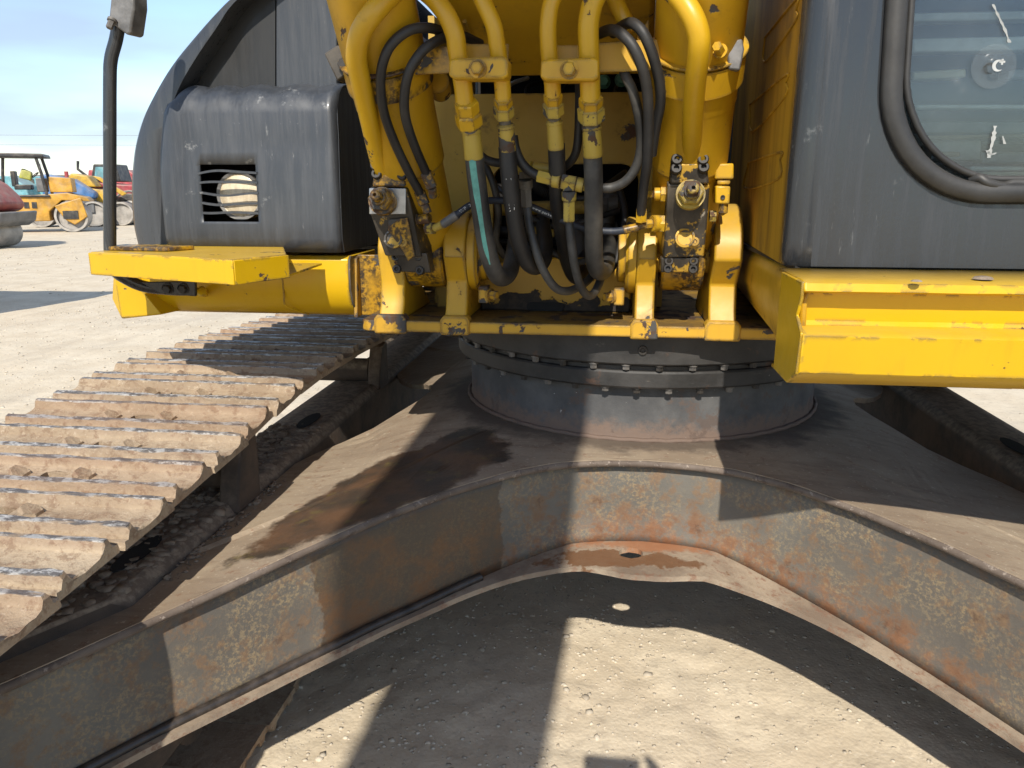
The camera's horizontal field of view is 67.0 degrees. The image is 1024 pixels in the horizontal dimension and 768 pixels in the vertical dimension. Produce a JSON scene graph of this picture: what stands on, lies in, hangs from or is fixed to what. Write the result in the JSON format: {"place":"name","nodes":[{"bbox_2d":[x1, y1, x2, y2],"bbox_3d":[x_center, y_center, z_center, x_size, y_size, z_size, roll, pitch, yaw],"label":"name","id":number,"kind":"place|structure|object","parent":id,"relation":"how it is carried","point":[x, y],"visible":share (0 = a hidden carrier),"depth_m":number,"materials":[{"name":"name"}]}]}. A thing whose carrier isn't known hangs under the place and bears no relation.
{"place":"outdoors","nodes":[
{"label":"outdoors","id":0,"kind":"place"},
{"bbox_2d":[88,135,137,135],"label":"power line","id":1,"kind":"object","parent":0,"point":[117,135],"visible":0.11,"depth_m":116.34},
{"bbox_2d":[0,0,435,175],"label":"sky","id":2,"kind":"structure","parent":0,"point":[52,52],"materials":[{"name":"blue"}]},
{"bbox_2d":[0,223,1023,767],"bbox_3d":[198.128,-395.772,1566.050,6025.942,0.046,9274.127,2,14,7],"label":"ground","id":3,"kind":"structure","parent":0,"point":[26,305],"depth_m":2.64,"materials":[{"name":"beige gravel"}]},
{"bbox_2d":[0,181,36,246],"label":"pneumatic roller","id":4,"kind":"object","parent":3,"relation":"on","point":[13,218],"visible":1,"depth_m":21.25,"materials":[{"name":"metal"}]},
{"bbox_2d":[0,176,40,194],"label":"pale teal van","id":5,"kind":"object","parent":3,"relation":"on","point":[21,182],"visible":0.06,"depth_m":59.56,"materials":[{"name":"teal metal"}]},
{"bbox_2d":[29,176,42,194],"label":"teal van","id":6,"kind":"object","parent":3,"relation":"on","point":[34,181],"visible":0.01,"depth_m":60.84,"materials":[{"name":"teal metal"}]},
{"bbox_2d":[0,153,93,231],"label":"tandem roller","id":7,"kind":"object","parent":3,"relation":"on","point":[73,213],"visible":0.85,"depth_m":28.67,"materials":[{"name":"yellow metal"}]},
{"bbox_2d":[32,174,102,226],"bbox_3d":[-18.899,-7.822,32.957,3.040,2.150,1.200,-5,15,-17],"label":"covered roller","id":8,"kind":"object","parent":3,"relation":"on","point":[95,206],"visible":0.34,"depth_m":32.72,"materials":[{"name":"metal"}]},
{"bbox_2d":[68,174,133,224],"bbox_3d":[-18.252,-8.099,33.965,3.100,2.190,1.200,-3,15,-13],"label":"yellow roller","id":9,"kind":"object","parent":3,"relation":"on","point":[124,213],"visible":0.33,"depth_m":33.81,"materials":[{"name":"metal"}]},
{"bbox_2d":[76,161,133,223],"bbox_3d":[-18.268,-8.743,35.350,3.922,2.758,1.750,-1,14,-5],"label":"telescopic loader","id":10,"kind":"object","parent":3,"relation":"on","point":[123,174],"visible":0.1,"depth_m":34.66,"materials":[{"name":"red metal"}]},
{"bbox_2d":[88,170,132,183],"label":"red truck","id":11,"kind":"object","parent":3,"relation":"on","point":[90,172],"visible":0.02,"depth_m":62.42,"materials":[{"name":"red metal"}]},
{"bbox_2d":[0,0,1023,767],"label":"excavator","id":12,"kind":"object","parent":3,"relation":"on","point":[728,294],"visible":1,"depth_m":2.12,"materials":[{"name":"metal"}]},
{"bbox_2d":[45,423,323,620],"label":"loose dirt","id":13,"kind":"structure","parent":12,"relation":"on","point":[157,553],"depth_m":2.05,"materials":[{"name":"brown soil"}]}
]}

